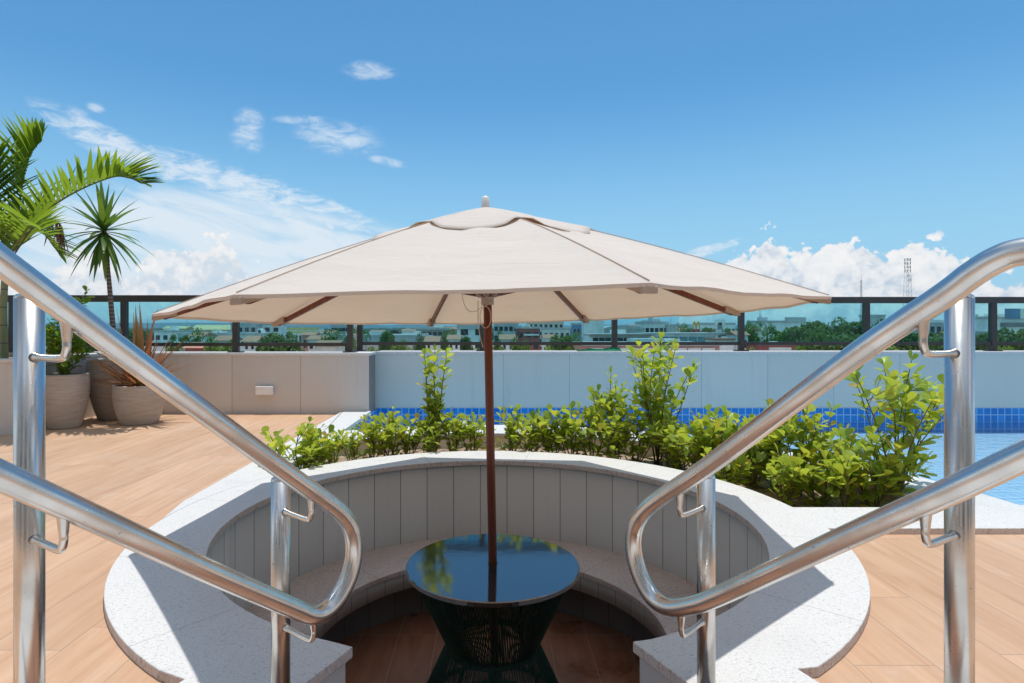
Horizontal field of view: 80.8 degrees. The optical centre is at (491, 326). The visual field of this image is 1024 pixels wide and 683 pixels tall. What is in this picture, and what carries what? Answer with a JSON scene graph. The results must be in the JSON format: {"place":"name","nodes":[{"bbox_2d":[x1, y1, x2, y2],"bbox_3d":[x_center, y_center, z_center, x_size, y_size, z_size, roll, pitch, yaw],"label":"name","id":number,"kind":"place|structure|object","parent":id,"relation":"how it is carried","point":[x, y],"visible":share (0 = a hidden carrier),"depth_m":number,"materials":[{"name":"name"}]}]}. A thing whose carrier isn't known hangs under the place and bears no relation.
{"place":"outdoors","nodes":[
{"label":"outdoors","id":0,"kind":"place"},
{"bbox_2d":[153,326,195,342],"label":"building","id":1,"kind":"structure","parent":0,"point":[164,335],"depth_m":230.00,"materials":[{"name":"metal"}]},
{"bbox_2d":[193,325,230,332],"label":"building","id":2,"kind":"structure","parent":0,"point":[223,328],"depth_m":323.22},
{"bbox_2d":[230,322,261,334],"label":"building","id":3,"kind":"structure","parent":0,"point":[252,327],"depth_m":210.00,"materials":[{"name":"metal"}]},
{"bbox_2d":[240,336,265,351],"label":"building","id":4,"kind":"structure","parent":0,"point":[251,339],"depth_m":104.02,"materials":[{"name":"tile"}]},
{"bbox_2d":[240,322,266,342],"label":"building","id":5,"kind":"structure","parent":0,"point":[261,332],"depth_m":170.00,"materials":[{"name":"metal"}]},
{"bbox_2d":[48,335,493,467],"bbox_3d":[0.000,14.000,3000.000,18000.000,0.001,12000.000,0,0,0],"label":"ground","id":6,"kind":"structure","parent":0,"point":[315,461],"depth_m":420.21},
{"bbox_2d":[180,328,205,351],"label":"broadleaf tree","id":7,"kind":"object","parent":6,"relation":"on","point":[186,338],"visible":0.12,"depth_m":119.67,"materials":[{"name":"green plant"}]},
{"bbox_2d":[203,336,231,351],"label":"broadleaf tree","id":8,"kind":"object","parent":6,"relation":"on","point":[219,348],"visible":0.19,"depth_m":93.91,"materials":[{"name":"green plant"}]},
{"bbox_2d":[259,331,304,351],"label":"broadleaf tree","id":9,"kind":"object","parent":6,"relation":"on","point":[272,337],"visible":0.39,"depth_m":86.83,"materials":[{"name":"green plant"}]},
{"bbox_2d":[332,331,421,351],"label":"building","id":10,"kind":"structure","parent":6,"relation":"on","point":[375,336],"depth_m":180.00,"materials":[{"name":"metal"}]},
{"bbox_2d":[378,331,394,350],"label":"broadleaf tree","id":11,"kind":"object","parent":6,"relation":"on","point":[386,336],"visible":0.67,"depth_m":168.59,"materials":[{"name":"green plant"}]},
{"bbox_2d":[54,328,832,337],"bbox_3d":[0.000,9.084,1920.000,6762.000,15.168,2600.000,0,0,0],"label":"woodland","id":12,"kind":"object","parent":6,"relation":"on","point":[395,330],"visible":0.04,"depth_m":1580.46,"materials":[{"name":"green plant"}]},
{"bbox_2d":[447,335,461,349],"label":"building","id":13,"kind":"structure","parent":6,"relation":"on","point":[453,338],"depth_m":130.00,"materials":[{"name":"tile"}]},
{"bbox_2d":[549,334,573,349],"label":"broadleaf tree","id":14,"kind":"object","parent":6,"relation":"on","point":[566,338],"visible":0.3,"depth_m":113.90,"materials":[{"name":"green plant"}]},
{"bbox_2d":[745,323,758,341],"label":"broadleaf tree","id":15,"kind":"object","parent":6,"relation":"on","point":[753,335],"visible":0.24,"depth_m":148.66,"materials":[{"name":"green plant"}]},
{"bbox_2d":[779,326,810,349],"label":"broadleaf tree","id":16,"kind":"object","parent":6,"relation":"on","point":[795,334],"visible":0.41,"depth_m":127.56,"materials":[{"name":"green plant"}]},
{"bbox_2d":[799,320,827,338],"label":"broadleaf tree","id":17,"kind":"object","parent":6,"relation":"on","point":[811,325],"visible":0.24,"depth_m":138.44,"materials":[{"name":"green plant"}]},
{"bbox_2d":[803,326,841,349],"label":"broadleaf tree","id":18,"kind":"object","parent":6,"relation":"on","point":[811,338],"visible":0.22,"depth_m":104.84,"materials":[{"name":"green plant"}]},
{"bbox_2d":[815,317,854,341],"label":"broadleaf tree","id":19,"kind":"object","parent":6,"relation":"on","point":[838,328],"visible":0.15,"depth_m":133.96,"materials":[{"name":"green plant"}]},
{"bbox_2d":[830,333,860,349],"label":"broadleaf tree","id":20,"kind":"object","parent":6,"relation":"on","point":[843,338],"visible":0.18,"depth_m":100.01,"materials":[{"name":"green plant"}]},
{"bbox_2d":[837,320,861,335],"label":"broadleaf tree","id":21,"kind":"object","parent":6,"relation":"on","point":[856,327],"visible":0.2,"depth_m":138.19,"materials":[{"name":"green plant"}]},
{"bbox_2d":[899,331,938,349],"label":"broadleaf tree","id":22,"kind":"object","parent":6,"relation":"on","point":[911,337],"visible":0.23,"depth_m":114.72,"materials":[{"name":"green plant"}]},
{"bbox_2d":[928,330,943,349],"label":"broadleaf tree","id":23,"kind":"object","parent":6,"relation":"on","point":[937,347],"visible":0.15,"depth_m":109.76,"materials":[{"name":"green plant"}]},
{"bbox_2d":[975,332,987,349],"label":"broadleaf tree","id":24,"kind":"object","parent":6,"relation":"on","point":[978,338],"visible":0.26,"depth_m":113.55,"materials":[{"name":"green plant"}]},
{"bbox_2d":[997,327,1023,349],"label":"broadleaf tree","id":25,"kind":"object","parent":6,"relation":"on","point":[1013,337],"visible":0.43,"depth_m":99.93,"materials":[{"name":"green plant"}]},
{"bbox_2d":[262,324,286,338],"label":"building","id":26,"kind":"structure","parent":0,"point":[269,328],"depth_m":215.00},
{"bbox_2d":[286,326,324,351],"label":"building","id":27,"kind":"structure","parent":0,"point":[298,330],"depth_m":329.75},
{"bbox_2d":[307,335,331,351],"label":"building","id":28,"kind":"structure","parent":0,"point":[313,338],"depth_m":150.00,"materials":[{"name":"tile"}]},
{"bbox_2d":[316,340,344,351],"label":"building","id":29,"kind":"structure","parent":0,"point":[330,348],"depth_m":110.47,"materials":[{"name":"tile"}]},
{"bbox_2d":[415,325,450,337],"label":"building","id":30,"kind":"structure","parent":0,"point":[437,330],"depth_m":230.00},
{"bbox_2d":[423,336,442,349],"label":"building","id":31,"kind":"structure","parent":0,"point":[432,339],"depth_m":112.74,"materials":[{"name":"tile"}]},
{"bbox_2d":[50,323,833,328],"bbox_3d":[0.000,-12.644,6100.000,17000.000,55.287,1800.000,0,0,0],"label":"hills","id":32,"kind":"structure","parent":0,"point":[156,325],"depth_m":5469.65,"materials":[{"name":"green plant"}]},
{"bbox_2d":[457,324,479,349],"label":"building","id":33,"kind":"structure","parent":0,"point":[471,332],"depth_m":164.92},
{"bbox_2d":[337,606,639,682],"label":"pit floor","id":34,"kind":"structure","parent":0,"point":[406,649],"depth_m":3.58,"materials":[{"name":"brown wood"}]},
{"bbox_2d":[104,451,869,682],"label":"sunken lounge","id":35,"kind":"object","parent":34,"relation":"on","point":[165,624],"visible":0.78,"depth_m":3.36,"materials":[{"name":"stone"}]},
{"bbox_2d":[0,241,362,682],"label":"handrail","id":36,"kind":"object","parent":35,"relation":"on","point":[31,491],"visible":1,"depth_m":1.10,"materials":[{"name":"metal"}]},
{"bbox_2d":[625,237,1023,682],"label":"handrail","id":37,"kind":"object","parent":35,"relation":"on","point":[959,486],"visible":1,"depth_m":1.14,"materials":[{"name":"metal"}]},
{"bbox_2d":[152,196,831,682],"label":"parasol","id":38,"kind":"object","parent":34,"relation":"on","point":[486,264],"visible":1,"depth_m":2.40,"materials":[{"name":"beige fabric"}]},
{"bbox_2d":[406,534,579,682],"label":"round table","id":39,"kind":"object","parent":34,"relation":"on","point":[540,577],"visible":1,"depth_m":2.87,"materials":[{"name":"glass"}]},
{"bbox_2d":[494,323,518,347],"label":"building","id":40,"kind":"structure","parent":0,"point":[506,328],"depth_m":190.00,"materials":[{"name":"paint"}]},
{"bbox_2d":[499,334,515,349],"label":"building","id":41,"kind":"structure","parent":0,"point":[506,337],"depth_m":120.03,"materials":[{"name":"tile"}]},
{"bbox_2d":[0,414,1023,682],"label":"deck","id":42,"kind":"structure","parent":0,"point":[152,474],"depth_m":2.46,"materials":[{"name":"brown wood"}]},
{"bbox_2d":[0,352,105,434],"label":"raised planter","id":43,"kind":"object","parent":42,"relation":"on","point":[6,396],"visible":0.12,"depth_m":5.58,"materials":[{"name":"stone"}]},
{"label":"planter soil","id":44,"kind":"structure","parent":43,"relation":"in","visible":0},
{"bbox_2d":[0,112,165,357],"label":"palm","id":45,"kind":"object","parent":44,"relation":"in","point":[21,225],"visible":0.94,"depth_m":6.06,"materials":[{"name":"green plant"}]},
{"bbox_2d":[46,372,89,429],"bbox_3d":[-4.249,0.733,5.980,0.434,0.535,0.434,0,0,0],"label":"plant pot","id":46,"kind":"object","parent":42,"relation":"on","point":[67,398],"visible":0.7,"depth_m":5.84,"materials":[{"name":"ceramic"}]},
{"bbox_2d":[46,285,100,374],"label":"potted bush","id":47,"kind":"object","parent":46,"relation":"in","point":[53,342],"visible":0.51,"depth_m":5.91,"materials":[{"name":"green plant"}]},
{"bbox_2d":[86,358,125,420],"bbox_3d":[-4.125,0.672,6.520,0.452,0.655,0.452,0,0,0],"label":"plant pot","id":48,"kind":"object","parent":42,"relation":"on","point":[100,396],"visible":0.51,"depth_m":6.33,"materials":[{"name":"ceramic"}]},
{"bbox_2d":[54,181,153,347],"bbox_3d":[-4.152,-0.623,6.484,0.976,2.061,0.951,0,0,-42],"label":"sword leaf plant","id":49,"kind":"object","parent":48,"relation":"in","point":[104,251],"visible":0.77,"depth_m":6.46,"materials":[{"name":"green plant"}]},
{"bbox_2d":[112,383,165,425],"bbox_3d":[-3.651,0.797,6.240,0.492,0.405,0.492,0,0,0],"label":"plant pot","id":50,"kind":"object","parent":42,"relation":"on","point":[138,405],"visible":0.84,"depth_m":6.05,"materials":[{"name":"ceramic"}]},
{"bbox_2d":[74,301,193,386],"bbox_3d":[-3.646,0.190,6.242,1.147,0.909,1.076,0,0,-24],"label":"bronze leaf plant","id":51,"kind":"object","parent":50,"relation":"in","point":[138,342],"visible":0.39,"depth_m":6.20,"materials":[{"name":"plant"}]},
{"bbox_2d":[106,352,375,413],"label":"parapet wall","id":52,"kind":"structure","parent":42,"relation":"on","point":[311,382],"depth_m":6.93,"materials":[{"name":"stone"}]},
{"bbox_2d":[8,295,357,352],"bbox_3d":[-5.041,-0.037,7.060,6.918,0.670,0.120,0,0,0],"label":"glass railing","id":53,"kind":"object","parent":52,"relation":"on","point":[125,300],"visible":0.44,"depth_m":7.03,"materials":[{"name":"brown metal"}]},
{"bbox_2d":[255,386,273,394],"bbox_3d":[-2.596,0.727,6.890,0.190,0.096,0.080,0,0,0],"label":"wall lamp","id":54,"kind":"object","parent":52,"relation":"attached to","point":[264,390],"visible":1,"depth_m":6.85,"materials":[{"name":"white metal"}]},
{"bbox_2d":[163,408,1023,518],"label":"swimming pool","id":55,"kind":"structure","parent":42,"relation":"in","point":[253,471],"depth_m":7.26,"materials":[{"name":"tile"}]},
{"bbox_2d":[375,350,1023,409],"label":"parapet wall","id":56,"kind":"structure","parent":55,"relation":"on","point":[561,378],"depth_m":7.30,"materials":[{"name":"stone"}]},
{"bbox_2d":[354,297,1023,350],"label":"glass railing","id":57,"kind":"object","parent":56,"relation":"on","point":[992,343],"visible":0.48,"depth_m":7.44,"materials":[{"name":"brown metal"}]},
{"bbox_2d":[382,421,1023,499],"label":"water","id":58,"kind":"structure","parent":55,"relation":"in","point":[991,431],"depth_m":6.57,"materials":[{"name":"blue liquid"}]},
{"bbox_2d":[327,425,1023,533],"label":"curved planter","id":59,"kind":"object","parent":42,"relation":"on","point":[993,515],"visible":0.14,"depth_m":3.18,"materials":[{"name":"stone"}]},
{"bbox_2d":[260,416,335,469],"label":"planter shrub","id":60,"kind":"object","parent":59,"relation":"on","point":[311,432],"visible":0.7,"depth_m":4.29,"materials":[{"name":"green plant"}]},
{"bbox_2d":[326,446,862,506],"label":"soil","id":61,"kind":"structure","parent":59,"relation":"in","point":[800,502],"depth_m":4.32,"materials":[{"name":"brown soil"}]},
{"bbox_2d":[299,434,339,467],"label":"planter shrub","id":62,"kind":"object","parent":61,"relation":"in","point":[324,452],"visible":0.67,"depth_m":4.30,"materials":[{"name":"green plant"}]},
{"bbox_2d":[320,429,349,463],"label":"planter shrub","id":63,"kind":"object","parent":61,"relation":"on","point":[336,437],"visible":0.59,"depth_m":4.45,"materials":[{"name":"green plant"}]},
{"bbox_2d":[336,427,364,460],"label":"planter shrub","id":64,"kind":"object","parent":61,"relation":"on","point":[351,447],"visible":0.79,"depth_m":4.61,"materials":[{"name":"green plant"}]},
{"bbox_2d":[352,415,399,458],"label":"planter shrub","id":65,"kind":"object","parent":61,"relation":"on","point":[375,424],"visible":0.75,"depth_m":4.71,"materials":[{"name":"green plant"}]},
{"bbox_2d":[350,404,416,456],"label":"planter shrub","id":66,"kind":"object","parent":61,"relation":"on","point":[398,420],"visible":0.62,"depth_m":4.79,"materials":[{"name":"green plant"}]},
{"bbox_2d":[383,413,432,454],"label":"planter shrub","id":67,"kind":"object","parent":61,"relation":"on","point":[406,440],"visible":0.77,"depth_m":4.84,"materials":[{"name":"green plant"}]},
{"bbox_2d":[413,412,452,452],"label":"planter shrub","id":68,"kind":"object","parent":61,"relation":"on","point":[427,446],"visible":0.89,"depth_m":4.80,"materials":[{"name":"green plant"}]},
{"bbox_2d":[415,344,453,451],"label":"planter shrub","id":69,"kind":"object","parent":61,"relation":"on","point":[435,406],"visible":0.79,"depth_m":4.93,"materials":[{"name":"green plant"}]},
{"bbox_2d":[437,407,472,451],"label":"planter shrub","id":70,"kind":"object","parent":61,"relation":"on","point":[456,426],"visible":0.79,"depth_m":4.88,"materials":[{"name":"green plant"}]},
{"bbox_2d":[449,412,495,450],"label":"planter shrub","id":71,"kind":"object","parent":61,"relation":"on","point":[473,430],"visible":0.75,"depth_m":4.93,"materials":[{"name":"green plant"}]},
{"bbox_2d":[494,404,533,450],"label":"planter shrub","id":72,"kind":"object","parent":61,"relation":"on","point":[510,445],"visible":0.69,"depth_m":4.88,"materials":[{"name":"green plant"}]},
{"bbox_2d":[499,409,553,451],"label":"planter shrub","id":73,"kind":"object","parent":61,"relation":"on","point":[531,435],"visible":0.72,"depth_m":4.85,"materials":[{"name":"green plant"}]},
{"bbox_2d":[523,404,584,452],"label":"planter shrub","id":74,"kind":"object","parent":61,"relation":"on","point":[542,429],"visible":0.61,"depth_m":4.82,"materials":[{"name":"green plant"}]},
{"bbox_2d":[546,401,599,454],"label":"planter shrub","id":75,"kind":"object","parent":61,"relation":"on","point":[568,420],"visible":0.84,"depth_m":4.80,"materials":[{"name":"green plant"}]},
{"bbox_2d":[564,405,624,455],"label":"planter shrub","id":76,"kind":"object","parent":61,"relation":"on","point":[588,436],"visible":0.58,"depth_m":4.77,"materials":[{"name":"green plant"}]},
{"bbox_2d":[587,366,632,459],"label":"planter shrub","id":77,"kind":"object","parent":61,"relation":"on","point":[609,405],"visible":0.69,"depth_m":4.81,"materials":[{"name":"green plant"}]},
{"bbox_2d":[586,415,639,458],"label":"planter shrub","id":78,"kind":"object","parent":61,"relation":"on","point":[608,433],"visible":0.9,"depth_m":4.60,"materials":[{"name":"green plant"}]},
{"bbox_2d":[618,405,665,462],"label":"planter shrub","id":79,"kind":"object","parent":61,"relation":"on","point":[646,436],"visible":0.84,"depth_m":4.58,"materials":[{"name":"green plant"}]},
{"bbox_2d":[623,332,700,464],"bbox_3d":[1.306,0.564,4.741,0.589,1.055,0.586,0,0,0],"label":"planter shrub","id":80,"kind":"object","parent":61,"relation":"on","point":[659,406],"visible":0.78,"depth_m":4.69,"materials":[{"name":"green plant"}]},
{"bbox_2d":[653,413,690,464],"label":"planter shrub","id":81,"kind":"object","parent":61,"relation":"on","point":[667,423],"visible":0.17,"depth_m":4.68,"materials":[{"name":"green plant"}]},
{"bbox_2d":[647,413,715,470],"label":"planter shrub","id":82,"kind":"object","parent":61,"relation":"on","point":[668,444],"visible":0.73,"depth_m":4.41,"materials":[{"name":"green plant"}]},
{"bbox_2d":[671,417,733,466],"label":"planter shrub","id":83,"kind":"object","parent":61,"relation":"on","point":[682,436],"visible":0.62,"depth_m":4.26,"materials":[{"name":"green plant"}]},
{"bbox_2d":[687,404,731,433],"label":"planter shrub","id":84,"kind":"object","parent":61,"relation":"on","point":[709,413],"visible":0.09,"depth_m":4.55,"materials":[{"name":"green plant"}]},
{"bbox_2d":[689,405,755,480],"bbox_3d":[1.653,0.827,4.320,0.527,0.542,0.416,0,0,0],"label":"planter shrub","id":85,"kind":"object","parent":61,"relation":"on","point":[705,422],"visible":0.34,"depth_m":4.25,"materials":[{"name":"green plant"}]},
{"bbox_2d":[700,445,770,484],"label":"planter shrub","id":86,"kind":"object","parent":61,"relation":"on","point":[739,472],"visible":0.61,"depth_m":3.91,"materials":[{"name":"green plant"}]},
{"bbox_2d":[712,414,780,486],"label":"planter shrub","id":87,"kind":"object","parent":61,"relation":"on","point":[753,480],"visible":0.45,"depth_m":4.05,"materials":[{"name":"green plant"}]},
{"bbox_2d":[735,425,798,490],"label":"planter shrub","id":88,"kind":"object","parent":61,"relation":"on","point":[786,449],"visible":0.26,"depth_m":3.97,"materials":[{"name":"green plant"}]},
{"bbox_2d":[762,451,819,505],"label":"planter shrub","id":89,"kind":"object","parent":61,"relation":"on","point":[788,488],"visible":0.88,"depth_m":3.56,"materials":[{"name":"green plant"}]},
{"bbox_2d":[758,398,842,495],"bbox_3d":[2.006,0.756,3.923,0.505,0.672,0.543,0,0,33],"label":"planter shrub","id":90,"kind":"object","parent":61,"relation":"on","point":[803,430],"visible":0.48,"depth_m":3.81,"materials":[{"name":"green plant"}]},
{"bbox_2d":[769,432,859,506],"bbox_3d":[1.926,0.868,3.614,0.530,0.458,0.462,0,0,38],"label":"planter shrub","id":91,"kind":"object","parent":61,"relation":"on","point":[812,457],"visible":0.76,"depth_m":3.59,"materials":[{"name":"green plant"}]},
{"bbox_2d":[808,423,867,471],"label":"planter shrub","id":92,"kind":"object","parent":61,"relation":"on","point":[836,433],"visible":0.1,"depth_m":3.95,"materials":[{"name":"green plant"}]},
{"bbox_2d":[817,447,893,506],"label":"planter shrub","id":93,"kind":"object","parent":61,"relation":"on","point":[847,489],"visible":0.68,"depth_m":3.46,"materials":[{"name":"green plant"}]},
{"bbox_2d":[814,426,916,506],"bbox_3d":[2.179,0.835,3.527,0.474,0.516,0.457,0,0,-26],"label":"planter shrub","id":94,"kind":"object","parent":61,"relation":"on","point":[884,481],"visible":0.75,"depth_m":3.45,"materials":[{"name":"green plant"}]},
{"bbox_2d":[844,350,943,492],"bbox_3d":[2.458,0.613,3.610,0.719,0.959,0.591,0,0,0],"label":"planter shrub","id":95,"kind":"object","parent":61,"relation":"on","point":[910,421],"visible":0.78,"depth_m":3.52,"materials":[{"name":"green plant"}]},
{"bbox_2d":[0,0,1023,325],"label":"sky","id":96,"kind":"structure","parent":0,"point":[824,146],"materials":[{"name":"blue"}]},
{"bbox_2d":[515,323,540,349],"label":"building","id":97,"kind":"structure","parent":0,"point":[527,332],"depth_m":165.00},
{"bbox_2d":[527,322,563,349],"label":"building","id":98,"kind":"structure","parent":0,"point":[552,325],"depth_m":260.00,"materials":[{"name":"metal"}]},
{"bbox_2d":[541,328,570,340],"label":"building","id":99,"kind":"structure","parent":0,"point":[561,332],"depth_m":210.00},
{"bbox_2d":[571,322,581,340],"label":"building","id":100,"kind":"structure","parent":0,"point":[576,327],"depth_m":280.00,"materials":[{"name":"metal"}]},
{"bbox_2d":[582,321,603,340],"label":"building","id":101,"kind":"structure","parent":0,"point":[594,327],"depth_m":200.00,"materials":[{"name":"metal"}]},
{"bbox_2d":[583,330,651,340],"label":"building","id":102,"kind":"structure","parent":0,"point":[622,335],"depth_m":129.90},
{"bbox_2d":[604,325,644,333],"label":"building","id":103,"kind":"structure","parent":0,"point":[630,329],"depth_m":209.70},
{"bbox_2d":[571,337,721,349],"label":"building","id":104,"kind":"structure","parent":0,"point":[680,347],"depth_m":95.00,"materials":[{"name":"metal"}]},
{"bbox_2d":[635,318,668,331],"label":"building","id":105,"kind":"structure","parent":0,"point":[652,325],"depth_m":230.00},
{"bbox_2d":[636,332,718,341],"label":"building","id":106,"kind":"structure","parent":0,"point":[692,336],"depth_m":139.90,"materials":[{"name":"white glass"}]},
{"bbox_2d":[694,318,735,331],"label":"building","id":107,"kind":"structure","parent":0,"point":[721,323],"depth_m":330.00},
{"bbox_2d":[703,327,735,349],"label":"building","id":108,"kind":"structure","parent":0,"point":[725,347],"depth_m":120.00,"materials":[{"name":"tile"}]},
{"bbox_2d":[746,341,794,349],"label":"building","id":109,"kind":"structure","parent":0,"point":[773,347],"depth_m":120.00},
{"bbox_2d":[746,317,805,341],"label":"building","id":110,"kind":"structure","parent":0,"point":[788,322],"depth_m":210.00,"materials":[{"name":"metal"}]},
{"bbox_2d":[912,319,943,337],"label":"building","id":111,"kind":"structure","parent":0,"point":[935,326],"depth_m":170.00,"materials":[{"name":"metal"}]},
{"bbox_2d":[975,309,1023,333],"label":"building","id":112,"kind":"structure","parent":0,"point":[1010,319],"depth_m":150.00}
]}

